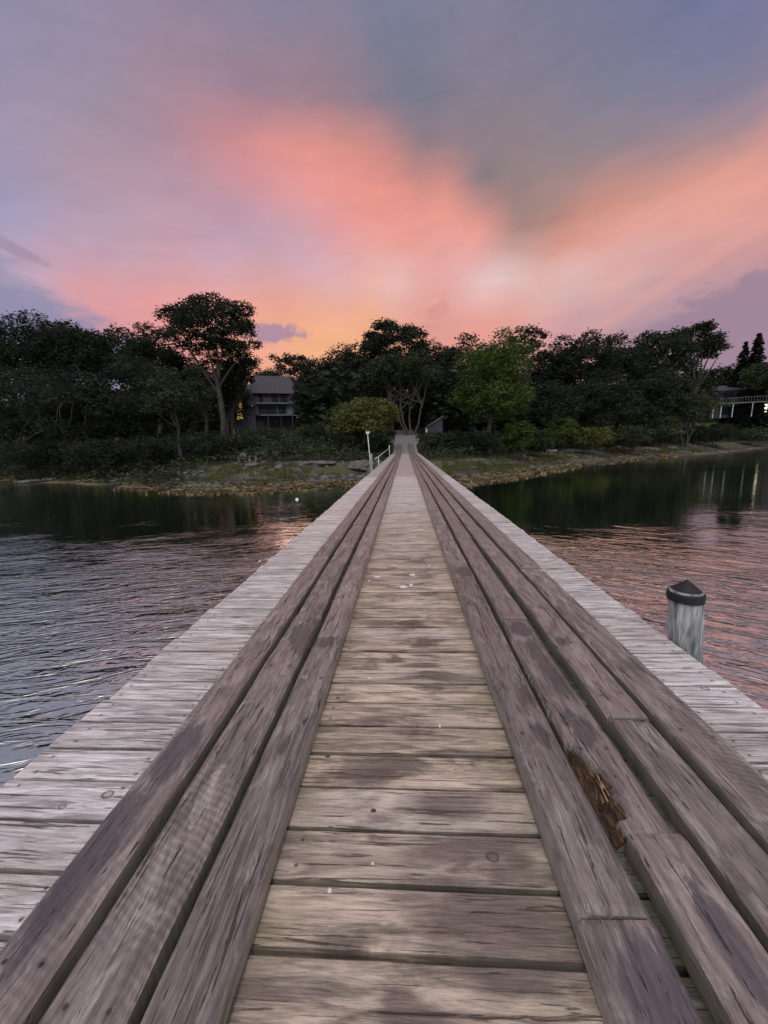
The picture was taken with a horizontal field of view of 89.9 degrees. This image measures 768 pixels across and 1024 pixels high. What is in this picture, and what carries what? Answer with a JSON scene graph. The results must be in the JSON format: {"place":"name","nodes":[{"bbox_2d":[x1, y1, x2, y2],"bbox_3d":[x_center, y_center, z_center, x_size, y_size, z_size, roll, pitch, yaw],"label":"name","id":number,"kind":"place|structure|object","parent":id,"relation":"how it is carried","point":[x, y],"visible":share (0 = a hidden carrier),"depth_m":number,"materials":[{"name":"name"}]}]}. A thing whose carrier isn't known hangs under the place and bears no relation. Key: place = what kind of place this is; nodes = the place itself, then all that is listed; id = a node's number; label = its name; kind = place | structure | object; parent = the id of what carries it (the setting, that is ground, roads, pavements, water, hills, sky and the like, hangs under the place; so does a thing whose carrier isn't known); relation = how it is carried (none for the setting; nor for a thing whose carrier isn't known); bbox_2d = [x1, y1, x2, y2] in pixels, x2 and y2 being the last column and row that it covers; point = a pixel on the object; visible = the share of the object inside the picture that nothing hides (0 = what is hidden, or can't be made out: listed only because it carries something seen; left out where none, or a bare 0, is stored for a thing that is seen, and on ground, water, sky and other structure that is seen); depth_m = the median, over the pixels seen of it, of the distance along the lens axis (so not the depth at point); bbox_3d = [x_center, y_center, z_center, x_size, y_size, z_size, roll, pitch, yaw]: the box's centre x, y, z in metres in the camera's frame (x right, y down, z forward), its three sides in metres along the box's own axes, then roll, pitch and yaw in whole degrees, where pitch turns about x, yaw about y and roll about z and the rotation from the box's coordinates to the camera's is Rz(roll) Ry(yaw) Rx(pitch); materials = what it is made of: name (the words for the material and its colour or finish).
{"place":"outdoors","nodes":[
{"label":"outdoors","id":0,"kind":"place"},
{"bbox_2d":[0,448,767,787],"bbox_3d":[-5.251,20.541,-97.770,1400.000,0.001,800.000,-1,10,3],"label":"water","id":1,"kind":"structure","parent":0,"point":[106,592],"depth_m":10.15,"materials":[{"name":"grey liquid"}]},
{"bbox_2d":[73,479,96,482],"bbox_3d":[-28.064,-2.938,36.414,2.842,0.299,1.600,1,10,12],"label":"boulder","id":2,"kind":"object","parent":1,"relation":"in","point":[78,481],"visible":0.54,"depth_m":35.87,"materials":[{"name":"grey stone"}]},
{"bbox_2d":[0,453,767,1023],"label":"pier","id":3,"kind":"structure","parent":1,"relation":"in","point":[406,739],"depth_m":1.22,"materials":[{"name":"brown wood"}]},
{"bbox_2d":[375,445,389,465],"bbox_3d":[0.032,-4.299,29.464,0.086,1.480,16.642,-1,10,4],"label":"handrail","id":4,"kind":"object","parent":3,"relation":"attached to","point":[382,453],"visible":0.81,"depth_m":27.39,"materials":[{"name":"grey metal"}]},
{"bbox_2d":[666,579,705,663],"bbox_3d":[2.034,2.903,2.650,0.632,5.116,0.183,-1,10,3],"label":"mooring pile","id":5,"kind":"object","parent":1,"relation":"in","point":[686,603],"visible":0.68,"depth_m":2.19,"materials":[{"name":"grey wood"}]},
{"bbox_2d":[0,422,767,491],"bbox_3d":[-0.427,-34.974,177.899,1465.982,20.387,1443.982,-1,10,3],"label":"ground","id":6,"kind":"structure","parent":0,"point":[420,450],"depth_m":39.95,"materials":[{"name":"green plant"}]},
{"bbox_2d":[0,309,65,448],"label":"broadleaf tree","id":7,"kind":"object","parent":6,"relation":"on","point":[13,349],"visible":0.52,"depth_m":55.88,"materials":[{"name":"green plant"}]},
{"bbox_2d":[14,478,55,482],"bbox_3d":[-35.019,-3.185,38.960,2.397,0.290,3.992,2,11,19],"label":"boulder","id":8,"kind":"object","parent":6,"relation":"on","point":[29,481],"visible":0.67,"depth_m":37.93,"materials":[{"name":"grey stone"}]},
{"bbox_2d":[0,438,80,478],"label":"shrub","id":9,"kind":"object","parent":6,"relation":"on","point":[35,454],"visible":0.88,"depth_m":39.73,"materials":[{"name":"green plant"}]},
{"bbox_2d":[0,359,88,474],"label":"broadleaf tree","id":10,"kind":"object","parent":6,"relation":"on","point":[7,420],"visible":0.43,"depth_m":43.74,"materials":[{"name":"green plant"}]},
{"bbox_2d":[14,319,115,442],"bbox_3d":[-48.266,-19.114,60.212,15.450,21.035,11.154,3,11,25],"label":"broadleaf tree","id":11,"kind":"object","parent":6,"relation":"on","point":[63,332],"visible":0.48,"depth_m":56.18,"materials":[{"name":"green plant"}]},
{"bbox_2d":[12,364,129,471],"bbox_3d":[-33.886,-10.003,42.288,11.535,11.446,11.639,-1,10,3],"label":"broadleaf tree","id":12,"kind":"object","parent":6,"relation":"on","point":[66,394],"visible":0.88,"depth_m":40.54,"materials":[{"name":"green plant"}]},
{"bbox_2d":[56,437,134,476],"bbox_3d":[-29.006,-5.560,39.480,7.711,4.072,7.885,-1,10,3],"label":"shrub","id":13,"kind":"object","parent":6,"relation":"on","point":[99,451],"visible":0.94,"depth_m":38.05,"materials":[{"name":"green plant"}]},
{"bbox_2d":[69,322,158,442],"bbox_3d":[-40.680,-18.561,59.660,13.114,19.189,11.397,6,13,37],"label":"broadleaf tree","id":14,"kind":"object","parent":6,"relation":"on","point":[96,354],"visible":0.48,"depth_m":56.25,"materials":[{"name":"green plant"}]},
{"bbox_2d":[73,351,190,462],"bbox_3d":[-28.906,-11.440,44.177,13.861,12.323,10.966,-1,10,3],"label":"broadleaf tree","id":15,"kind":"object","parent":6,"relation":"on","point":[132,409],"visible":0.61,"depth_m":42.22,"materials":[{"name":"green plant"}]},
{"bbox_2d":[115,433,178,468],"bbox_3d":[-23.661,-6.038,38.940,5.785,3.805,5.077,-8,12,-33],"label":"shrub","id":16,"kind":"object","parent":6,"relation":"on","point":[150,450],"visible":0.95,"depth_m":38.16,"materials":[{"name":"green plant"}]},
{"bbox_2d":[117,321,187,445],"bbox_3d":[-33.071,-17.915,56.507,9.154,18.300,9.454,-4,10,-15],"label":"broadleaf tree","id":17,"kind":"object","parent":6,"relation":"on","point":[143,346],"visible":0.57,"depth_m":53.73,"materials":[{"name":"green plant"}]},
{"bbox_2d":[133,363,219,459],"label":"broadleaf tree","id":18,"kind":"object","parent":6,"relation":"on","point":[172,399],"visible":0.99,"depth_m":40.41,"materials":[{"name":"green plant"}]},
{"bbox_2d":[174,432,232,461],"bbox_3d":[-18.699,-6.726,40.122,5.403,3.349,6.022,-1,10,3],"label":"shrub","id":19,"kind":"object","parent":6,"relation":"on","point":[211,442],"visible":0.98,"depth_m":39.49,"materials":[{"name":"green plant"}]},
{"bbox_2d":[165,351,246,439],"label":"broadleaf tree","id":20,"kind":"object","parent":6,"relation":"on","point":[228,385],"visible":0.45,"depth_m":57.39,"materials":[{"name":"green plant"}]},
{"bbox_2d":[151,291,264,445],"bbox_3d":[-24.337,-19.721,54.298,15.651,20.891,12.242,-1,10,3],"label":"broadleaf tree","id":21,"kind":"object","parent":6,"relation":"on","point":[192,313],"visible":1,"depth_m":52.24,"materials":[{"name":"green plant"}]},
{"bbox_2d":[211,362,254,433],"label":"broadleaf tree","id":22,"kind":"object","parent":6,"relation":"on","point":[228,407],"visible":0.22,"depth_m":82.73,"materials":[{"name":"green plant"}]},
{"bbox_2d":[210,346,264,436],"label":"broadleaf tree","id":23,"kind":"object","parent":6,"relation":"on","point":[244,364],"visible":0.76,"depth_m":59.66,"materials":[{"name":"green plant"}]},
{"bbox_2d":[218,430,266,451],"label":"shrub","id":24,"kind":"object","parent":6,"relation":"on","point":[243,441],"visible":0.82,"depth_m":45.43,"materials":[{"name":"green plant"}]},
{"bbox_2d":[238,452,246,462],"bbox_3d":[-13.457,-5.170,36.513,0.820,1.000,0.890,-3,10,-9],"label":"garden chair","id":25,"kind":"object","parent":6,"relation":"on","point":[244,454],"visible":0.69,"depth_m":36.77,"materials":[{"name":"grey wood"}]},
{"bbox_2d":[245,463,259,466],"bbox_3d":[-11.868,-4.214,34.676,1.487,0.452,2.790,-5,11,-19],"label":"rock ledge","id":26,"kind":"object","parent":6,"relation":"on","point":[251,464],"visible":0.66,"depth_m":33.75,"materials":[{"name":"grey stone"}]},
{"bbox_2d":[234,375,303,432],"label":"house","id":27,"kind":"structure","parent":6,"relation":"on","point":[270,401],"depth_m":87.27,"materials":[{"name":"grey wood"}]},
{"bbox_2d":[258,393,263,402],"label":"window","id":28,"kind":"structure","parent":27,"relation":"in","point":[260,395],"depth_m":86.21,"materials":[{"name":"black glass"}]},
{"bbox_2d":[258,405,276,413],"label":"window","id":29,"kind":"structure","parent":27,"relation":"in","point":[262,408],"depth_m":86.97,"materials":[{"name":"black glass"}]},
{"bbox_2d":[269,420,275,430],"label":"window","id":30,"kind":"structure","parent":27,"relation":"in","point":[272,423],"depth_m":89.29,"materials":[{"name":"black glass"}]},
{"bbox_2d":[270,394,278,402],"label":"window","id":31,"kind":"structure","parent":27,"relation":"in","point":[274,397],"depth_m":87.04,"materials":[{"name":"black glass"}]},
{"bbox_2d":[276,420,282,428],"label":"window","id":32,"kind":"structure","parent":27,"relation":"in","point":[278,422],"depth_m":89.66,"materials":[{"name":"black glass"}]},
{"bbox_2d":[278,406,285,413],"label":"window","id":33,"kind":"structure","parent":27,"relation":"in","point":[280,408],"depth_m":87.89,"materials":[{"name":"black glass"}]},
{"bbox_2d":[280,394,287,402],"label":"window","id":34,"kind":"structure","parent":27,"relation":"in","point":[281,395],"depth_m":87.61,"materials":[{"name":"black glass"}]},
{"bbox_2d":[287,405,292,413],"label":"window","id":35,"kind":"structure","parent":27,"relation":"in","point":[289,410],"depth_m":88.38,"materials":[{"name":"grey glass"}]},
{"bbox_2d":[249,367,290,384],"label":"broadleaf tree","id":36,"kind":"object","parent":6,"relation":"on","point":[271,373],"visible":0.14,"depth_m":108.10,"materials":[{"name":"green plant"}]},
{"bbox_2d":[255,427,298,437],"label":"shrub","id":37,"kind":"object","parent":6,"relation":"on","point":[279,430],"visible":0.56,"depth_m":54.69,"materials":[{"name":"green plant"}]},
{"bbox_2d":[274,465,283,469],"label":"boulder","id":38,"kind":"object","parent":6,"relation":"on","point":[278,467],"visible":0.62,"depth_m":32.69,"materials":[{"name":"grey stone"}]},
{"bbox_2d":[266,352,312,376],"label":"broadleaf tree","id":39,"kind":"object","parent":6,"relation":"on","point":[286,360],"visible":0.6,"depth_m":111.90,"materials":[{"name":"green plant"}]},
{"bbox_2d":[287,355,335,400],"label":"broadleaf tree","id":40,"kind":"object","parent":6,"relation":"on","point":[295,369],"visible":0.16,"depth_m":93.61,"materials":[{"name":"green plant"}]},
{"bbox_2d":[294,460,335,465],"bbox_3d":[-6.675,-4.415,35.199,4.676,0.558,2.081,-3,10,-11],"label":"rock ledge","id":41,"kind":"object","parent":6,"relation":"on","point":[319,462],"visible":0.65,"depth_m":34.60,"materials":[{"name":"grey stone"}]},
{"bbox_2d":[295,421,335,439],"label":"shrub","id":42,"kind":"object","parent":6,"relation":"on","point":[319,427],"visible":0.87,"depth_m":48.57,"materials":[{"name":"green plant"}]},
{"bbox_2d":[286,374,356,424],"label":"broadleaf tree","id":43,"kind":"object","parent":6,"relation":"on","point":[327,395],"visible":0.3,"depth_m":67.82,"materials":[{"name":"green plant"}]},
{"bbox_2d":[319,475,337,478],"bbox_3d":[-4.592,-2.718,31.684,1.689,0.639,0.991,-5,11,-17],"label":"boulder","id":44,"kind":"object","parent":6,"relation":"on","point":[331,476],"visible":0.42,"depth_m":31.43,"materials":[{"name":"grey stone"}]},
{"bbox_2d":[305,342,356,390],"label":"broadleaf tree","id":45,"kind":"object","parent":6,"relation":"on","point":[328,362],"visible":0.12,"depth_m":78.08,"materials":[{"name":"green plant"}]},
{"bbox_2d":[347,460,377,470],"bbox_3d":[-1.976,-4.216,35.429,2.899,1.110,5.964,-2,10,-4],"label":"rock","id":46,"kind":"object","parent":6,"relation":"on","point":[360,465],"visible":0.69,"depth_m":33.59,"materials":[{"name":"grey stone"}]},
{"bbox_2d":[331,339,394,399],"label":"broadleaf tree","id":47,"kind":"object","parent":6,"relation":"on","point":[351,360],"visible":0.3,"depth_m":74.39,"materials":[{"name":"green plant"}]},
{"bbox_2d":[325,396,403,447],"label":"broadleaf tree","id":48,"kind":"object","parent":6,"relation":"on","point":[360,417],"visible":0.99,"depth_m":44.50,"materials":[{"name":"green plant"}]},
{"bbox_2d":[366,431,372,471],"bbox_3d":[-0.624,-1.207,17.826,0.266,5.010,0.121,-1,10,3],"label":"lamp post","id":49,"kind":"object","parent":6,"relation":"on","point":[371,460],"visible":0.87,"depth_m":17.56,"materials":[{"name":"grey wood"}]},
{"bbox_2d":[361,431,393,455],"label":"shrub","id":50,"kind":"object","parent":6,"relation":"on","point":[380,441],"visible":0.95,"depth_m":42.78,"materials":[{"name":"green plant"}]},
{"bbox_2d":[355,356,401,428],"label":"broadleaf tree","id":51,"kind":"object","parent":6,"relation":"on","point":[367,385],"visible":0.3,"depth_m":63.50,"materials":[{"name":"green plant"}]},
{"bbox_2d":[0,423,763,486],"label":"undergrowth","id":52,"kind":"object","parent":6,"relation":"on","point":[440,450],"visible":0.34,"depth_m":41.42,"materials":[{"name":"green plant"}]},
{"bbox_2d":[0,365,767,445],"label":"woodland","id":53,"kind":"object","parent":6,"relation":"on","point":[450,418],"visible":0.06,"depth_m":70.26,"materials":[{"name":"green plant"}]},
{"bbox_2d":[386,428,396,436],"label":"shrub","id":54,"kind":"object","parent":6,"relation":"on","point":[390,432],"visible":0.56,"depth_m":58.59,"materials":[{"name":"green plant"}]},
{"bbox_2d":[359,317,428,431],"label":"broadleaf tree","id":55,"kind":"object","parent":6,"relation":"on","point":[406,335],"visible":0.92,"depth_m":71.14,"materials":[{"name":"green plant"}]},
{"bbox_2d":[113,454,679,494],"bbox_3d":[14.078,-4.268,37.627,70.259,0.479,17.588,-6,11,-23],"label":"rockweed","id":56,"kind":"object","parent":6,"relation":"on","point":[471,480],"visible":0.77,"depth_m":28.30,"materials":[{"name":"brown plant"}]},
{"bbox_2d":[358,346,444,434],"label":"broadleaf tree","id":57,"kind":"object","parent":6,"relation":"on","point":[407,375],"visible":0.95,"depth_m":62.01,"materials":[{"name":"green plant"}]},
{"bbox_2d":[393,443,417,453],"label":"ramp","id":58,"kind":"structure","parent":6,"relation":"on","point":[406,448],"depth_m":47.78,"materials":[{"name":"grey wood"}]},
{"bbox_2d":[420,432,444,446],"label":"shrub","id":59,"kind":"object","parent":6,"relation":"on","point":[433,439],"visible":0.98,"depth_m":47.40,"materials":[{"name":"green plant"}]},
{"bbox_2d":[400,337,465,421],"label":"broadleaf tree","id":60,"kind":"object","parent":6,"relation":"on","point":[441,354],"visible":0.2,"depth_m":74.67,"materials":[{"name":"green plant"}]},
{"bbox_2d":[425,416,442,432],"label":"shed","id":61,"kind":"structure","parent":6,"relation":"on","point":[437,423],"depth_m":64.10,"materials":[{"name":"grey wood"}]},
{"bbox_2d":[410,366,467,430],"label":"broadleaf tree","id":62,"kind":"object","parent":6,"relation":"on","point":[439,390],"visible":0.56,"depth_m":68.56,"materials":[{"name":"green plant"}]},
{"bbox_2d":[150,442,753,488],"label":"shore stones","id":63,"kind":"object","parent":6,"relation":"on","point":[344,478],"visible":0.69,"depth_m":34.06,"materials":[{"name":"grey stone"}]},
{"bbox_2d":[438,429,470,448],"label":"shrub","id":64,"kind":"object","parent":6,"relation":"on","point":[456,438],"visible":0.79,"depth_m":46.19,"materials":[{"name":"green plant"}]},
{"bbox_2d":[198,442,722,482],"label":"marsh grass","id":65,"kind":"structure","parent":6,"relation":"on","point":[494,466],"depth_m":34.79,"materials":[{"name":"green plant"}]},
{"bbox_2d":[436,332,497,431],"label":"broadleaf tree","id":66,"kind":"object","parent":6,"relation":"on","point":[465,342],"visible":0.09,"depth_m":77.14,"materials":[{"name":"green plant"}]},
{"bbox_2d":[461,429,500,456],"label":"shrub","id":67,"kind":"object","parent":6,"relation":"on","point":[480,440],"visible":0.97,"depth_m":40.89,"materials":[{"name":"green plant"}]},
{"bbox_2d":[444,325,537,453],"bbox_3d":[11.930,-13.432,43.677,11.044,13.931,10.164,-1,10,3],"label":"broadleaf tree","id":68,"kind":"object","parent":6,"relation":"on","point":[484,406],"visible":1,"depth_m":42.02,"materials":[{"name":"green plant"}]},
{"bbox_2d":[464,351,537,432],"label":"broadleaf tree","id":69,"kind":"object","parent":6,"relation":"on","point":[493,421],"visible":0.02,"depth_m":77.28,"materials":[{"name":"green plant"}]},
{"bbox_2d":[500,419,536,460],"bbox_3d":[15.161,-8.067,43.294,4.494,4.890,4.316,-1,10,3],"label":"shrub","id":70,"kind":"object","parent":6,"relation":"on","point":[513,433],"visible":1,"depth_m":42.85,"materials":[{"name":"green plant"}]},
{"bbox_2d":[507,323,554,434],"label":"broadleaf tree","id":71,"kind":"object","parent":6,"relation":"on","point":[539,333],"visible":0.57,"depth_m":63.62,"materials":[{"name":"green plant"}]},
{"bbox_2d":[521,428,564,456],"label":"shrub","id":72,"kind":"object","parent":6,"relation":"on","point":[541,435],"visible":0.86,"depth_m":47.34,"materials":[{"name":"green plant"}]},
{"bbox_2d":[512,379,586,438],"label":"broadleaf tree","id":73,"kind":"object","parent":6,"relation":"on","point":[544,412],"visible":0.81,"depth_m":54.58,"materials":[{"name":"green plant"}]},
{"bbox_2d":[516,345,587,435],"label":"broadleaf tree","id":74,"kind":"object","parent":6,"relation":"on","point":[540,375],"visible":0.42,"depth_m":64.81,"materials":[{"name":"green plant"}]},
{"bbox_2d":[546,449,558,452],"bbox_3d":[23.124,-8.327,53.448,1.683,0.789,2.728,-6,11,-25],"label":"boulder","id":75,"kind":"object","parent":6,"relation":"on","point":[553,451],"visible":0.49,"depth_m":52.65,"materials":[{"name":"grey stone"}]},
{"bbox_2d":[543,416,580,449],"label":"shrub","id":76,"kind":"object","parent":6,"relation":"on","point":[560,428],"visible":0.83,"depth_m":52.58,"materials":[{"name":"green plant"}]},
{"bbox_2d":[560,448,584,452],"bbox_3d":[26.868,-8.688,55.125,5.078,0.923,2.890,-8,12,-32],"label":"boulder","id":77,"kind":"object","parent":6,"relation":"on","point":[575,450],"visible":0.69,"depth_m":54.05,"materials":[{"name":"grey stone"}]},
{"bbox_2d":[543,327,631,429],"bbox_3d":[33.857,-20.845,65.640,12.973,19.286,13.303,-8,12,-34],"label":"broadleaf tree","id":78,"kind":"object","parent":6,"relation":"on","point":[587,352],"visible":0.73,"depth_m":62.58,"materials":[{"name":"green plant"}]},
{"bbox_2d":[569,425,618,455],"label":"shrub","id":79,"kind":"object","parent":6,"relation":"on","point":[585,434],"visible":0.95,"depth_m":52.90,"materials":[{"name":"green plant"}]},
{"bbox_2d":[589,447,608,450],"bbox_3d":[33.638,-9.819,60.850,2.018,0.925,3.408,-10,13,-39],"label":"boulder","id":80,"kind":"object","parent":6,"relation":"on","point":[603,448],"visible":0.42,"depth_m":59.72,"materials":[{"name":"grey stone"}]},
{"bbox_2d":[559,367,648,446],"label":"broadleaf tree","id":81,"kind":"object","parent":6,"relation":"on","point":[594,414],"visible":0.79,"depth_m":58.40,"materials":[{"name":"green plant"}]},
{"bbox_2d":[592,330,655,431],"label":"broadleaf tree","id":82,"kind":"object","parent":6,"relation":"on","point":[635,351],"visible":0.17,"depth_m":66.10,"materials":[{"name":"green plant"}]},
{"bbox_2d":[598,425,657,454],"bbox_3d":[35.972,-10.719,57.372,8.066,4.760,7.084,7,13,41],"label":"shrub","id":83,"kind":"object","parent":6,"relation":"on","point":[624,437],"visible":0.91,"depth_m":55.82,"materials":[{"name":"green plant"}]},
{"bbox_2d":[595,360,699,443],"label":"broadleaf tree","id":84,"kind":"object","parent":6,"relation":"on","point":[647,384],"visible":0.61,"depth_m":62.90,"materials":[{"name":"green plant"}]},
{"bbox_2d":[642,447,659,450],"bbox_3d":[42.687,-9.965,62.273,3.102,1.019,2.066,13,18,55],"label":"boulder","id":85,"kind":"object","parent":6,"relation":"on","point":[651,448],"visible":0.53,"depth_m":61.49,"materials":[{"name":"grey stone"}]},
{"bbox_2d":[624,409,681,445],"bbox_3d":[44.906,-14.106,64.206,8.501,6.418,8.047,-6,11,-25],"label":"shrub","id":86,"kind":"object","parent":6,"relation":"on","point":[668,426],"visible":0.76,"depth_m":62.41,"materials":[{"name":"green plant"}]},
{"bbox_2d":[618,325,705,440],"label":"broadleaf tree","id":87,"kind":"object","parent":6,"relation":"on","point":[662,344],"visible":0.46,"depth_m":67.16,"materials":[{"name":"green plant"}]},
{"bbox_2d":[664,369,721,431],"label":"broadleaf tree","id":88,"kind":"object","parent":6,"relation":"on","point":[707,387],"visible":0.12,"depth_m":74.82,"materials":[{"name":"green plant"}]},
{"bbox_2d":[656,388,734,446],"bbox_3d":[51.380,-15.742,65.486,10.090,9.948,11.491,-8,12,-33],"label":"shrub","id":89,"kind":"object","parent":6,"relation":"on","point":[700,409],"visible":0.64,"depth_m":63.14,"materials":[{"name":"green plant"}]},
{"bbox_2d":[664,318,734,441],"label":"broadleaf tree","id":90,"kind":"object","parent":6,"relation":"on","point":[713,343],"visible":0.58,"depth_m":71.02,"materials":[{"name":"green plant"}]},
{"bbox_2d":[684,421,746,446],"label":"shrub","id":91,"kind":"object","parent":6,"relation":"on","point":[722,431],"visible":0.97,"depth_m":70.44,"materials":[{"name":"green plant"}]},
{"bbox_2d":[704,361,740,420],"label":"broadleaf tree","id":92,"kind":"object","parent":6,"relation":"on","point":[720,375],"visible":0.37,"depth_m":115.30,"materials":[{"name":"green plant"}]},
{"bbox_2d":[713,341,756,428],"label":"spruce tree","id":93,"kind":"object","parent":6,"relation":"on","point":[741,357],"visible":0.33,"depth_m":94.49,"materials":[{"name":"green plant"}]},
{"bbox_2d":[709,385,767,418],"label":"house","id":94,"kind":"structure","parent":6,"relation":"on","point":[729,393],"depth_m":94.63,"materials":[{"name":"grey wood"}]},
{"bbox_2d":[722,392,733,400],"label":"window","id":95,"kind":"structure","parent":94,"relation":"in","point":[728,395],"depth_m":95.00,"materials":[{"name":"black glass"}]},
{"bbox_2d":[720,405,741,414],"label":"window","id":96,"kind":"structure","parent":94,"relation":"in","point":[727,409],"depth_m":95.63,"materials":[{"name":"black glass"}]},
{"bbox_2d":[723,333,767,438],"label":"spruce tree","id":97,"kind":"object","parent":6,"relation":"on","point":[757,349],"visible":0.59,"depth_m":92.00,"materials":[{"name":"green plant"}]},
{"bbox_2d":[732,426,767,445],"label":"shrub","id":98,"kind":"object","parent":6,"relation":"on","point":[753,434],"visible":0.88,"depth_m":83.19,"materials":[{"name":"green plant"}]},
{"bbox_2d":[735,360,767,390],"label":"broadleaf tree","id":99,"kind":"object","parent":6,"relation":"on","point":[759,375],"visible":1,"depth_m":86.99,"materials":[{"name":"green plant"}]},
{"bbox_2d":[0,0,767,441],"label":"sky","id":100,"kind":"structure","parent":0,"point":[449,168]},
{"bbox_2d":[387,430,418,444],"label":"road","id":101,"kind":"structure","parent":0,"point":[401,437],"depth_m":59.72,"materials":[{"name":"grey concrete"}]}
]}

